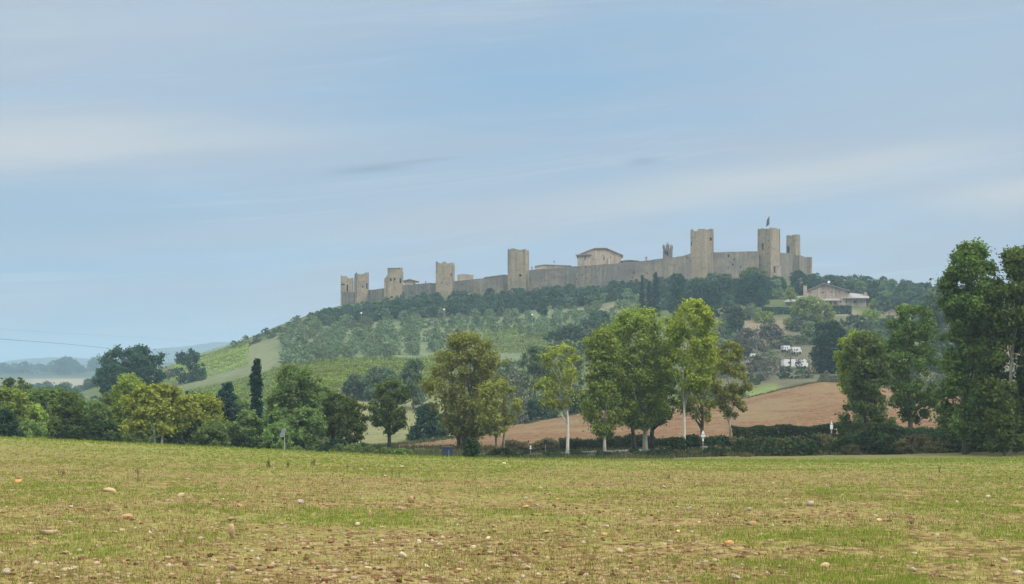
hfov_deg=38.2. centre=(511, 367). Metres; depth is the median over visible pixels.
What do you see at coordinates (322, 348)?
olive tree
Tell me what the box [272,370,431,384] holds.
vine row
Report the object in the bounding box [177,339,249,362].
vine row
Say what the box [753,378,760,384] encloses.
slope bush
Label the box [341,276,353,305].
stone tower
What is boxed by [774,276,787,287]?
wood tree
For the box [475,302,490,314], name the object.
wall tree
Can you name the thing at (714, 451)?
bramble
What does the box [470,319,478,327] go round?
olive tree
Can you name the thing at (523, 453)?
bramble
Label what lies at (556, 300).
wall tree
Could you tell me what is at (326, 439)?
hedgerow tree
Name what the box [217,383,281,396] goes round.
vine row
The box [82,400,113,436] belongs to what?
field tree
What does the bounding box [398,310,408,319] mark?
olive tree
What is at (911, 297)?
wood tree
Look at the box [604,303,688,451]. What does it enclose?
plane tree
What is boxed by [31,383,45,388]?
valley tree
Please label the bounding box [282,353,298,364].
olive tree
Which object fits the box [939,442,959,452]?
bramble
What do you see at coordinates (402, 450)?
verge bush
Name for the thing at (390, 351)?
olive tree
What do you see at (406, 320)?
olive tree
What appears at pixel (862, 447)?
bramble
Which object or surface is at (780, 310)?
hedge
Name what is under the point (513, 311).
olive tree
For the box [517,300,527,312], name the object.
wall tree
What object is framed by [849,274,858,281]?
wood tree
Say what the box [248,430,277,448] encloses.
bramble
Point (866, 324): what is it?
slope bush
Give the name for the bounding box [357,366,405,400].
hill tree
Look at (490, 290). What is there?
wall tree
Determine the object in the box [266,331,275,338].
skyline bush
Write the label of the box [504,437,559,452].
hedge
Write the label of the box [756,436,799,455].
bramble
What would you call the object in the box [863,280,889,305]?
wood tree
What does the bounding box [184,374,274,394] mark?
vine row
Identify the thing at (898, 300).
wood tree
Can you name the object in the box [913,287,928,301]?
wood tree
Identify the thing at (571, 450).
bramble
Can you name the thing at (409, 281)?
village house
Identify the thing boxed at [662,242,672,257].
bell tower
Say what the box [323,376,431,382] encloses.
vine row
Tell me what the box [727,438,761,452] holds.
bramble
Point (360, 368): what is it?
vine row
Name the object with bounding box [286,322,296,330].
olive tree
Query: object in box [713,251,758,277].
castle wall
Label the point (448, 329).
olive tree
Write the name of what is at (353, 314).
wall tree
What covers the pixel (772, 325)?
slope bush
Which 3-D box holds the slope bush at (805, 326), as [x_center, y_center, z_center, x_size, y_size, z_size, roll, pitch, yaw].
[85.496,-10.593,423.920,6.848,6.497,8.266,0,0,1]
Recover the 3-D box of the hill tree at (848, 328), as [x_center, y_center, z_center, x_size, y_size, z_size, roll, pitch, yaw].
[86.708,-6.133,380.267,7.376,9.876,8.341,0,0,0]
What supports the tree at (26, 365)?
on the wooded ridge at (40, 373)
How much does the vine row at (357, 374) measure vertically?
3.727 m
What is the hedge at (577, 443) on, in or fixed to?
on the ground at (265, 350)
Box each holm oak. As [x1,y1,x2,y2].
[665,273,687,315]
[679,281,731,317]
[732,271,773,307]
[737,266,767,288]
[787,269,813,295]
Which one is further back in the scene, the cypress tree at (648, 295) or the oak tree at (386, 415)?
the cypress tree at (648, 295)
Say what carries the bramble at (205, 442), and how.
on the ground at (265, 350)
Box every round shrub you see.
[785,287,798,305]
[868,298,877,308]
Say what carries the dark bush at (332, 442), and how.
on the ground at (265, 350)
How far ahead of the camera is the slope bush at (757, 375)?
324.65 m
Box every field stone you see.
[1,570,10,574]
[39,529,57,534]
[103,487,116,491]
[120,513,132,519]
[227,564,236,569]
[228,524,234,538]
[244,569,251,573]
[398,551,406,556]
[407,496,413,502]
[746,521,756,525]
[806,501,813,505]
[820,562,829,567]
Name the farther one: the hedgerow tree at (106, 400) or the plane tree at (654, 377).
the hedgerow tree at (106, 400)
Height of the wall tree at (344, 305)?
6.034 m
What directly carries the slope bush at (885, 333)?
on the ground at (265, 350)
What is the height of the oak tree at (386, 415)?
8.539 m
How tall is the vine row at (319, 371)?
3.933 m
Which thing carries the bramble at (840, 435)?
on the ground at (265, 350)
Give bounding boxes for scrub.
[164,369,186,379]
[188,363,206,380]
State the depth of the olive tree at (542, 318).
529.59 m
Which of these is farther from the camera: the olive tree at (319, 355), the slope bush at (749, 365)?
the olive tree at (319, 355)
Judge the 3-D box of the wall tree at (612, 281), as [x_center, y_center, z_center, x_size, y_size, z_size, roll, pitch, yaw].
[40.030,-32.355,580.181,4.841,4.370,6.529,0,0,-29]
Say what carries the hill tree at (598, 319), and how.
on the ground at (265, 350)
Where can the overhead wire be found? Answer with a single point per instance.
(59, 343)
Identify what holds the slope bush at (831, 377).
on the ground at (265, 350)
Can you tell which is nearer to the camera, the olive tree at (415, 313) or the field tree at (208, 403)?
the field tree at (208, 403)
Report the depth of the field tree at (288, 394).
148.87 m
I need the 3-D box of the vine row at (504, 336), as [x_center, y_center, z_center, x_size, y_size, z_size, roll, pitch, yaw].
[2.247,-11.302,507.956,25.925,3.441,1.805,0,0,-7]
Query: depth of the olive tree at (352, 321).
541.42 m
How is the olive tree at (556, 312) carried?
on the ground at (265, 350)
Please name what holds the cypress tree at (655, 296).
on the ground at (265, 350)
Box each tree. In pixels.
[0,363,12,372]
[0,377,32,407]
[0,384,34,421]
[4,382,66,412]
[5,362,22,372]
[16,360,33,372]
[24,403,48,438]
[25,389,53,412]
[31,364,47,372]
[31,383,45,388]
[33,380,55,390]
[43,359,57,370]
[44,363,53,371]
[46,387,88,421]
[46,418,63,438]
[50,360,71,373]
[51,355,83,373]
[54,383,70,391]
[58,381,72,388]
[73,385,83,391]
[81,378,92,389]
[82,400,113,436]
[84,398,98,406]
[85,361,98,371]
[86,354,102,371]
[89,375,99,386]
[92,362,127,396]
[96,343,169,390]
[99,391,147,437]
[104,372,156,442]
[118,381,205,443]
[171,347,206,383]
[192,389,228,425]
[196,390,212,394]
[215,381,240,421]
[232,399,251,410]
[247,358,265,429]
[260,363,325,445]
[261,402,279,425]
[262,388,272,414]
[273,403,335,444]
[276,332,293,342]
[278,347,289,355]
[279,351,293,363]
[280,337,291,347]
[280,404,328,449]
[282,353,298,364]
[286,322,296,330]
[289,341,298,350]
[290,346,302,357]
[294,335,308,346]
[297,351,315,365]
[299,332,307,343]
[305,348,318,361]
[307,323,318,334]
[312,319,321,327]
[313,384,335,444]
[314,324,322,332]
[314,345,325,360]
[315,344,325,354]
[317,308,330,317]
[317,314,329,324]
[319,314,331,324]
[321,392,349,438]
[322,327,332,336]
[322,391,345,437]
[323,315,335,326]
[331,308,340,313]
[333,397,370,444]
[334,335,346,343]
[336,343,354,356]
[338,326,350,336]
[339,314,353,323]
[339,316,350,327]
[340,373,367,399]
[341,304,353,311]
[341,308,357,319]
[343,347,354,358]
[348,319,358,327]
[348,342,357,356]
[350,326,363,336]
[351,309,362,321]
[351,323,365,334]
[352,301,365,307]
[352,329,367,338]
[352,341,365,352]
[357,337,369,349]
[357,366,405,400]
[359,307,374,319]
[359,316,372,326]
[360,339,370,352]
[362,316,373,325]
[362,326,376,336]
[362,348,378,358]
[365,344,381,355]
[366,332,378,340]
[366,335,377,346]
[366,376,411,447]
[367,305,378,316]
[369,301,383,312]
[371,310,384,319]
[373,308,386,319]
[374,334,386,344]
[375,328,386,337]
[375,343,388,354]
[376,321,391,333]
[379,343,392,357]
[380,308,391,318]
[382,297,392,303]
[383,345,395,355]
[384,319,394,328]
[385,305,397,314]
[386,328,402,339]
[390,333,402,344]
[391,299,401,305]
[391,305,407,317]
[391,343,401,354]
[394,295,405,301]
[396,358,427,408]
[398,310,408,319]
[400,317,414,328]
[401,329,421,340]
[401,341,413,351]
[403,333,417,345]
[405,296,420,307]
[406,340,420,354]
[410,311,420,318]
[411,299,422,308]
[412,319,423,329]
[414,327,510,445]
[417,299,428,309]
[417,307,425,317]
[419,292,426,300]
[419,317,429,327]
[420,307,429,317]
[422,330,432,341]
[425,299,432,306]
[425,339,442,351]
[428,318,436,325]
[428,327,441,336]
[429,303,439,316]
[429,332,443,344]
[432,292,442,300]
[432,301,445,314]
[436,308,447,318]
[437,332,449,342]
[437,339,443,347]
[438,317,446,326]
[443,325,451,332]
[444,316,458,327]
[446,303,458,315]
[449,296,461,306]
[450,304,461,315]
[451,328,463,335]
[452,292,465,303]
[454,321,467,330]
[456,313,462,319]
[459,297,469,303]
[460,303,473,315]
[463,315,470,323]
[465,294,474,304]
[466,323,477,333]
[469,308,480,316]
[469,316,484,324]
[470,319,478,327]
[471,301,479,310]
[472,294,483,301]
[473,376,525,448]
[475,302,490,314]
[476,322,485,330]
[483,294,498,302]
[483,312,499,323]
[484,287,494,294]
[485,315,497,325]
[485,358,522,400]
[486,324,499,335]
[494,301,507,312]
[496,306,504,315]
[496,316,510,325]
[500,323,511,330]
[502,291,516,303]
[503,309,513,318]
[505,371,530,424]
[507,302,517,310]
[507,308,517,320]
[508,288,521,300]
[508,344,568,424]
[509,316,520,327]
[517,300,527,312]
[521,356,549,382]
[522,324,537,335]
[523,291,535,299]
[524,314,534,321]
[526,341,591,453]
[532,287,539,294]
[536,295,548,316]
[536,316,547,323]
[537,289,550,302]
[539,323,553,332]
[539,323,586,356]
[542,294,550,305]
[545,287,558,301]
[547,314,560,324]
[551,289,567,296]
[551,296,562,308]
[554,308,561,318]
[556,318,565,326]
[557,291,566,296]
[557,339,585,411]
[561,312,569,319]
[562,295,570,305]
[563,297,575,307]
[568,293,580,306]
[573,309,585,319]
[576,291,588,304]
[576,323,642,451]
[579,308,612,345]
[583,290,596,302]
[583,294,596,305]
[584,285,594,292]
[585,306,594,313]
[590,291,600,302]
[591,305,602,310]
[593,300,602,307]
[594,285,600,293]
[598,292,607,302]
[600,286,612,294]
[602,292,612,301]
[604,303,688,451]
[607,282,621,292]
[607,307,615,314]
[607,358,649,448]
[608,280,618,286]
[611,288,622,299]
[614,299,622,308]
[617,291,627,299]
[619,280,625,287]
[621,291,633,300]
[623,281,634,290]
[631,293,640,305]
[638,275,646,308]
[644,368,679,448]
[645,282,651,308]
[651,272,660,316]
[651,283,665,295]
[658,297,725,450]
[669,337,726,446]
[704,340,755,441]
[720,304,746,339]
[731,326,762,356]
[753,321,785,351]
[754,310,776,322]
[770,278,785,298]
[770,325,782,339]
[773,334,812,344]
[773,340,791,348]
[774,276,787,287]
[782,296,836,328]
[806,273,817,288]
[808,319,846,373]
[822,274,839,286]
[829,325,898,435]
[832,329,881,403]
[833,275,842,284]
[840,314,871,330]
[841,280,857,293]
[843,274,855,289]
[843,325,859,348]
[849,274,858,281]
[851,281,866,293]
[860,278,870,289]
[860,308,886,322]
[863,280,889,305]
[872,316,901,337]
[875,296,891,311]
[876,282,890,295]
[876,290,892,306]
[878,276,887,281]
[882,301,942,427]
[886,282,897,293]
[887,278,895,287]
[889,285,911,300]
[890,297,905,315]
[892,295,909,305]
[900,290,920,315]
[911,292,930,303]
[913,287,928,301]
[914,291,950,370]
[924,237,1011,453]
[925,287,937,299]
[959,301,1004,451]
[965,244,1023,453]
[979,379,1023,455]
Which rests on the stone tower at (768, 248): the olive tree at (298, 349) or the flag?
the flag
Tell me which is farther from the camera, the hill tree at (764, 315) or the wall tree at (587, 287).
the wall tree at (587, 287)
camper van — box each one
[781,346,789,351]
[781,359,807,367]
[790,347,801,353]
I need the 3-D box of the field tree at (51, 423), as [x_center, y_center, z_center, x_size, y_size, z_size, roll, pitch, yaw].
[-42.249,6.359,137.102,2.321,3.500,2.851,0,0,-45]
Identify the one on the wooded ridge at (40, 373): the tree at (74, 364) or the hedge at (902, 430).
the tree at (74, 364)
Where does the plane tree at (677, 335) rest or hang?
on the ground at (265, 350)
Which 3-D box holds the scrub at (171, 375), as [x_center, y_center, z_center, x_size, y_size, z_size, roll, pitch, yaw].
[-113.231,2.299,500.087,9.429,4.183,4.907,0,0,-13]
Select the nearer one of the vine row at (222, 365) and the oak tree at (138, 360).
the oak tree at (138, 360)
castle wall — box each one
[342,291,354,305]
[368,288,383,300]
[403,283,435,296]
[454,276,507,293]
[529,255,690,290]
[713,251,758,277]
[780,253,791,278]
[795,255,806,278]
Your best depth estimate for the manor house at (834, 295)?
531.62 m
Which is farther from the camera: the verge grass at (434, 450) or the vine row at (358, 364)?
the vine row at (358, 364)
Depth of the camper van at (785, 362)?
350.90 m
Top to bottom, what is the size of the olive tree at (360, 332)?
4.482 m
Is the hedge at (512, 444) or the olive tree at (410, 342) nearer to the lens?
the hedge at (512, 444)
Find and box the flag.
[766,215,769,227]
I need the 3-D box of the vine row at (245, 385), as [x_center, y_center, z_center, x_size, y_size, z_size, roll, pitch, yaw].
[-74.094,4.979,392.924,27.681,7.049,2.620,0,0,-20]
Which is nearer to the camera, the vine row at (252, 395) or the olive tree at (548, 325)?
the vine row at (252, 395)
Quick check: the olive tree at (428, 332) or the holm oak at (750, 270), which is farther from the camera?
the holm oak at (750, 270)
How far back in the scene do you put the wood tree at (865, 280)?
582.65 m
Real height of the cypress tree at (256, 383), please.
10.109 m
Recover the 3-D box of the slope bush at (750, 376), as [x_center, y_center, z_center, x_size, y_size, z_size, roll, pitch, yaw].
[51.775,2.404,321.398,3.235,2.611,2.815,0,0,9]
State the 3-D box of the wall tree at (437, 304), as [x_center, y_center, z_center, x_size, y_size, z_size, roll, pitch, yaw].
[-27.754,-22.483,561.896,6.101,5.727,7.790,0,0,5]
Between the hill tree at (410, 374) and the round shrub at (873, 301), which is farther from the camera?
the round shrub at (873, 301)
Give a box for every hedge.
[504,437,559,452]
[558,433,716,449]
[731,423,836,440]
[761,306,798,314]
[824,305,851,313]
[833,420,995,437]
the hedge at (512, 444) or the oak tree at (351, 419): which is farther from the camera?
the hedge at (512, 444)
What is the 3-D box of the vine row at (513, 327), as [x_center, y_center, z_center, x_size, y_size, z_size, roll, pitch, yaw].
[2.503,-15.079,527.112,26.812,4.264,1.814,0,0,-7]
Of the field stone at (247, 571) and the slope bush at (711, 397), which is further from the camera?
the slope bush at (711, 397)
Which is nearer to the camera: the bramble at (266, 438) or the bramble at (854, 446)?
the bramble at (854, 446)
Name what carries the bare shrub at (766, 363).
on the ground at (265, 350)
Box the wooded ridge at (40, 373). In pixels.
[0,362,175,375]
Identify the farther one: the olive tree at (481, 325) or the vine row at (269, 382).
the olive tree at (481, 325)
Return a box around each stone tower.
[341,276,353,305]
[354,272,368,302]
[384,268,402,299]
[436,261,454,294]
[507,248,528,291]
[690,229,713,279]
[757,227,779,277]
[786,234,799,274]
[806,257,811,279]
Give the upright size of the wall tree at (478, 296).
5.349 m
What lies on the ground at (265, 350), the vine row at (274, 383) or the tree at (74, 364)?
the vine row at (274, 383)
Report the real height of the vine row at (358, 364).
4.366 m
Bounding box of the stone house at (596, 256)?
[576,248,622,265]
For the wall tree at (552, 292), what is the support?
on the ground at (265, 350)
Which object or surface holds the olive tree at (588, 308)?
on the ground at (265, 350)
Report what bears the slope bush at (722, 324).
on the ground at (265, 350)
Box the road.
[480,446,716,454]
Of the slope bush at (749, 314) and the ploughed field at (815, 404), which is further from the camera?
the slope bush at (749, 314)
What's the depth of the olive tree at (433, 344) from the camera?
472.63 m
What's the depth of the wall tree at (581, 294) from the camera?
559.57 m
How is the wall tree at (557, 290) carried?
on the ground at (265, 350)
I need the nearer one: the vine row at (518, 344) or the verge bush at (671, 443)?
the verge bush at (671, 443)
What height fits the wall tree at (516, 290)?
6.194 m
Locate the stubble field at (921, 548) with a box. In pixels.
[0,437,1023,583]
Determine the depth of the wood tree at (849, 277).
577.20 m
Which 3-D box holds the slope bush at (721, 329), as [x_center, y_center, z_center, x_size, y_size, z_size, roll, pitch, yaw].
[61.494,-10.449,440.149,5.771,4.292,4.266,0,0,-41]
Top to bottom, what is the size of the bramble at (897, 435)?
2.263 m
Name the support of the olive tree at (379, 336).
on the ground at (265, 350)
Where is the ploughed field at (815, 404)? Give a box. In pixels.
[385,382,960,449]
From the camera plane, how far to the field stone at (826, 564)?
18.86 m
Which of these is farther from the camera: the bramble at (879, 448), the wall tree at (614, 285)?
the wall tree at (614, 285)
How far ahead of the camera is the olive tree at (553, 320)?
524.28 m
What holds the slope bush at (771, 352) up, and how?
on the ground at (265, 350)
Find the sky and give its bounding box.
[0,0,1023,361]
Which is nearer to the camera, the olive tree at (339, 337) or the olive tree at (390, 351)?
the olive tree at (390, 351)
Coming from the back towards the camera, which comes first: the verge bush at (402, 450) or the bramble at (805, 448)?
the bramble at (805, 448)
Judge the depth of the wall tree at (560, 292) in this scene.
567.92 m
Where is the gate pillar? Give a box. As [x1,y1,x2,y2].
[776,266,781,276]
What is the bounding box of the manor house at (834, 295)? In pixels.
[783,281,868,306]
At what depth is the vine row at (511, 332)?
512.23 m
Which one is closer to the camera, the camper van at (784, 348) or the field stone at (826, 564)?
the field stone at (826, 564)
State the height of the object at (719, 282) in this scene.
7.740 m
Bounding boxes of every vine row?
[170,360,247,383]
[171,356,249,380]
[172,354,248,377]
[172,358,248,381]
[174,343,247,365]
[174,345,250,367]
[174,351,249,373]
[175,343,248,367]
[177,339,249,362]
[177,347,247,369]
[180,348,248,368]
[182,371,279,393]
[183,351,248,370]
[183,368,279,394]
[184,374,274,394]
[200,338,246,355]
[212,377,276,394]
[213,379,276,394]
[213,381,277,396]
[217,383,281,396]
[240,384,279,397]
[241,390,269,399]
[267,357,433,371]
[268,360,441,375]
[269,366,430,379]
[270,355,435,369]
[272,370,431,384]
[272,374,440,387]
[273,360,433,373]
[276,369,428,382]
[277,358,435,369]
[278,373,432,383]
[294,364,437,370]
[295,367,429,373]
[304,361,435,369]
[313,372,435,377]
[315,380,435,384]
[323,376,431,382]
[326,383,438,388]
[481,330,548,338]
[482,321,547,330]
[482,323,555,332]
[482,327,553,336]
[482,333,545,340]
[483,326,555,334]
[488,342,551,349]
[489,335,547,342]
[489,338,554,345]
[489,341,554,348]
[489,347,542,352]
[490,337,555,344]
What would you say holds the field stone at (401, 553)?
on the stubble field at (921, 548)
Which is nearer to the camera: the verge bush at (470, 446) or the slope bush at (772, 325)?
the verge bush at (470, 446)
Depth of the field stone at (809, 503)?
35.22 m
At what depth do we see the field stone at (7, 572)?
17.11 m
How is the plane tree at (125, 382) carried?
on the ground at (265, 350)
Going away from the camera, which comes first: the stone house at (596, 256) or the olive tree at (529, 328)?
the olive tree at (529, 328)
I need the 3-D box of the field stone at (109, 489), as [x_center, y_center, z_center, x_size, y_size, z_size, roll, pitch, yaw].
[-11.068,3.369,40.758,0.394,0.148,0.225,0,0,-11]
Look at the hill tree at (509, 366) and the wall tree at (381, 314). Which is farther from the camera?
the wall tree at (381, 314)
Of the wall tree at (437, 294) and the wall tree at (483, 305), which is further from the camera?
the wall tree at (437, 294)
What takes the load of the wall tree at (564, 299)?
on the ground at (265, 350)
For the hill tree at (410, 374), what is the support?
on the ground at (265, 350)
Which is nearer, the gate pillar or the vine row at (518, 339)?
the vine row at (518, 339)
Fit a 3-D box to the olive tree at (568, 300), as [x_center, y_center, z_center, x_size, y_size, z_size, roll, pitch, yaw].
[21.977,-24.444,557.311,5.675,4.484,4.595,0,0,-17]
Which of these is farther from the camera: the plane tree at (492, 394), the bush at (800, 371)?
the bush at (800, 371)
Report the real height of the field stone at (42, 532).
0.128 m
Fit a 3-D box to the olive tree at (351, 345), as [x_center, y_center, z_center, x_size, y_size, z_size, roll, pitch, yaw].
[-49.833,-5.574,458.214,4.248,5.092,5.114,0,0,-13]
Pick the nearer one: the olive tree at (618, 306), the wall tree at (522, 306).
the olive tree at (618, 306)
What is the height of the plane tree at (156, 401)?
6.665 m
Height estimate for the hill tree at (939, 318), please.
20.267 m
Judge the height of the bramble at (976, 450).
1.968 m
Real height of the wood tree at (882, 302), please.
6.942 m
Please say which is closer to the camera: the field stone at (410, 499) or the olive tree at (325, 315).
the field stone at (410, 499)
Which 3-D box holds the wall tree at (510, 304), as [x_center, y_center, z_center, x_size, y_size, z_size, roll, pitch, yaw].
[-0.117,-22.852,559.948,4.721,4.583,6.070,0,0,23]
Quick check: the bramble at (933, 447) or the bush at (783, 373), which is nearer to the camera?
the bramble at (933, 447)
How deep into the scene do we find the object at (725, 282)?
556.47 m
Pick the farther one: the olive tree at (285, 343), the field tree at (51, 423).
the olive tree at (285, 343)
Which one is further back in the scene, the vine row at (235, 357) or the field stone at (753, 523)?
the vine row at (235, 357)
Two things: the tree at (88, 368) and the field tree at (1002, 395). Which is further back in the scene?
the tree at (88, 368)
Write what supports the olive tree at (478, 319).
on the ground at (265, 350)
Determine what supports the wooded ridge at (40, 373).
on the ground at (265, 350)
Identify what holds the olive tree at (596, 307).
on the ground at (265, 350)
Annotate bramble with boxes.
[11,419,49,437]
[18,423,33,430]
[37,414,63,422]
[47,417,99,440]
[67,424,105,438]
[70,419,113,441]
[87,419,128,442]
[110,415,147,442]
[111,420,153,443]
[113,417,144,437]
[152,415,197,445]
[163,415,203,444]
[184,424,234,446]
[188,430,222,445]
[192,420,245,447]
[209,423,261,448]
[236,420,275,448]
[238,425,258,448]
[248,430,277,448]
[256,420,302,450]
[300,441,319,451]
[317,444,332,452]
[328,443,345,451]
[342,443,362,452]
[354,441,367,450]
[360,445,375,452]
[517,450,529,456]
[527,453,543,457]
[541,450,557,455]
[567,449,578,455]
[596,452,614,456]
[627,449,641,455]
[639,450,654,454]
[646,449,663,454]
[651,449,672,457]
[667,449,685,456]
[687,450,702,456]
[703,447,716,452]
[709,448,726,456]
[716,435,759,450]
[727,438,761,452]
[735,446,756,455]
[740,452,753,456]
[745,446,763,455]
[749,437,770,445]
[752,436,770,444]
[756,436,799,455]
[761,447,777,455]
[762,437,788,455]
[775,439,819,455]
[787,435,814,444]
[791,434,824,453]
[810,434,843,454]
[827,433,848,443]
[827,437,854,454]
[833,436,853,451]
[842,443,864,454]
[847,445,868,454]
[860,434,900,454]
[864,436,894,454]
[889,432,906,439]
[899,434,929,452]
[921,440,948,452]
[928,432,960,452]
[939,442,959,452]
[945,442,961,452]
[950,439,978,452]
[975,439,1001,452]
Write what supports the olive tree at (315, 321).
on the ground at (265, 350)
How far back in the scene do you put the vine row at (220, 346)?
587.50 m
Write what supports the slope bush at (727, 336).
on the ground at (265, 350)
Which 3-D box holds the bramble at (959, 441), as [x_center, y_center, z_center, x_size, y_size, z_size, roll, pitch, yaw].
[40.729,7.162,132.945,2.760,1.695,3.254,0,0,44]
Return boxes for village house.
[403,279,417,284]
[457,274,473,280]
[484,274,507,277]
[535,264,571,268]
[621,260,638,262]
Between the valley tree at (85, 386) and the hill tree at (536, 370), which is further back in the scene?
the valley tree at (85, 386)
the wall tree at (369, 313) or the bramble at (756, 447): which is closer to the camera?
the bramble at (756, 447)
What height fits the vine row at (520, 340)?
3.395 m
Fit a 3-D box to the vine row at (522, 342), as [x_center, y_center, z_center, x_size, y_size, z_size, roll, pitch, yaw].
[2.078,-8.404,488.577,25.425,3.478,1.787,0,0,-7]
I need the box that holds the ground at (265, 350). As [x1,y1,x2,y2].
[0,278,1023,459]
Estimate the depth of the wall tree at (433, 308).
558.68 m
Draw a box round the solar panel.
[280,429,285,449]
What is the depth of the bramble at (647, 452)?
134.37 m
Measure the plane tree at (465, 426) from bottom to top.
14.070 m
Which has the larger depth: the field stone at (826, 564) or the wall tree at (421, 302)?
the wall tree at (421, 302)
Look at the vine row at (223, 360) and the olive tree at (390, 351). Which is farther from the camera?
the vine row at (223, 360)
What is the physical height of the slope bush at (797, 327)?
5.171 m
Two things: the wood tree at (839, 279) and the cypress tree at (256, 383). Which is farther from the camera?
the wood tree at (839, 279)
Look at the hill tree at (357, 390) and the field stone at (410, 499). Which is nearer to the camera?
the field stone at (410, 499)
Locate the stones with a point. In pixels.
(295, 567)
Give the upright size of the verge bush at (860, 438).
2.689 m
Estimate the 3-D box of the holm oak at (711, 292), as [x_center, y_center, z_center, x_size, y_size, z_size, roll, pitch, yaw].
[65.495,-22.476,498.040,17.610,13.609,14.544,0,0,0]
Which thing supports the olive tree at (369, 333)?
on the ground at (265, 350)
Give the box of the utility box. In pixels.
[442,447,452,455]
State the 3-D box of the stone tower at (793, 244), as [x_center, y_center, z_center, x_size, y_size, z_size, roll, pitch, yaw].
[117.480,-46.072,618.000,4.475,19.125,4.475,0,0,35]
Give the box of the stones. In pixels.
[0,450,1023,583]
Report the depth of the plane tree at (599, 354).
142.23 m
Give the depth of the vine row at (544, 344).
479.00 m
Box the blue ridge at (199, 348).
[0,342,231,367]
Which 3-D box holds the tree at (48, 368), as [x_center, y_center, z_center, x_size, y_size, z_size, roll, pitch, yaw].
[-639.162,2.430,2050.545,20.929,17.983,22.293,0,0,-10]
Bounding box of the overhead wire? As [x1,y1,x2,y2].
[5,339,126,350]
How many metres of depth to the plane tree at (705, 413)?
155.59 m
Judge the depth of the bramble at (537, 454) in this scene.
128.92 m
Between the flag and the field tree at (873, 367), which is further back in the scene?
the flag
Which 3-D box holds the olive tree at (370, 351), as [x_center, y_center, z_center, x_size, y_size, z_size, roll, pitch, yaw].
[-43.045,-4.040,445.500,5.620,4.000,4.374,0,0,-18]
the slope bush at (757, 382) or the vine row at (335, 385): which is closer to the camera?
the slope bush at (757, 382)
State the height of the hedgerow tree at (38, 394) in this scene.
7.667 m
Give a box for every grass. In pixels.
[0,435,1023,462]
[348,380,1021,459]
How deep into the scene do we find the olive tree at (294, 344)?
477.32 m
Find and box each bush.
[0,407,28,437]
[192,417,244,446]
[235,409,265,447]
[252,334,260,343]
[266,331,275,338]
[267,409,290,445]
[293,315,302,323]
[305,312,314,320]
[323,439,346,450]
[371,447,397,454]
[390,447,414,455]
[405,401,442,440]
[434,423,448,437]
[461,436,482,457]
[485,448,518,456]
[514,399,552,423]
[565,388,589,414]
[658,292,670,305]
[659,436,690,452]
[682,434,704,449]
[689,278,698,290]
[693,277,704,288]
[697,390,713,402]
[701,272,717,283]
[705,434,735,450]
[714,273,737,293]
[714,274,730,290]
[714,319,728,334]
[714,326,724,337]
[717,342,731,352]
[718,314,730,327]
[720,302,736,316]
[720,352,744,376]
[721,334,735,340]
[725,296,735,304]
[736,355,752,372]
[743,305,757,319]
[743,373,756,382]
[745,302,758,313]
[750,352,771,368]
[750,352,777,372]
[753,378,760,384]
[755,373,764,380]
[759,371,769,379]
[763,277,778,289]
[764,348,779,363]
[766,321,779,330]
[776,366,792,378]
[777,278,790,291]
[788,316,807,330]
[794,369,813,378]
[800,319,819,339]
[801,313,817,329]
[817,374,828,380]
[827,375,834,381]
[847,428,886,452]
[860,320,875,331]
[872,328,885,337]
[877,327,887,336]
[888,440,917,453]
[911,370,920,377]
[932,377,942,383]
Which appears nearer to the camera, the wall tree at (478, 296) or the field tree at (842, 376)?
the field tree at (842, 376)
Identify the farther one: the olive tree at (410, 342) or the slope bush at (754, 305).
the slope bush at (754, 305)
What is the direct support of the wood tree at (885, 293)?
on the ground at (265, 350)
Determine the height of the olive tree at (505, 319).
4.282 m
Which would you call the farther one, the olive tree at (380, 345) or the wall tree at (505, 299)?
the wall tree at (505, 299)
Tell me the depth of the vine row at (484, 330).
521.73 m
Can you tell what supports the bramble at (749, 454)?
on the ground at (265, 350)
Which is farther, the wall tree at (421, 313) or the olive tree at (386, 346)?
the wall tree at (421, 313)
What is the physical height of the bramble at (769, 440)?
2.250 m
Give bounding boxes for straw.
[0,437,1023,583]
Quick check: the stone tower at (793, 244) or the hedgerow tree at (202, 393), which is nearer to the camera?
the hedgerow tree at (202, 393)
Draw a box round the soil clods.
[0,446,1023,583]
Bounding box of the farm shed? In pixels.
[884,309,898,319]
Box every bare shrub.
[757,360,775,375]
[772,351,784,372]
[784,348,797,359]
[795,359,806,372]
[807,362,818,373]
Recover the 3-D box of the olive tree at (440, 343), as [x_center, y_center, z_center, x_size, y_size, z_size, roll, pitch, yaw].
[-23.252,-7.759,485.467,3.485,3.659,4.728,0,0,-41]
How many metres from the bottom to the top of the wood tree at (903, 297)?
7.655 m
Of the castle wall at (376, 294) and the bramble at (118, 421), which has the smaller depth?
the bramble at (118, 421)
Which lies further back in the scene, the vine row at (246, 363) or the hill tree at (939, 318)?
the vine row at (246, 363)

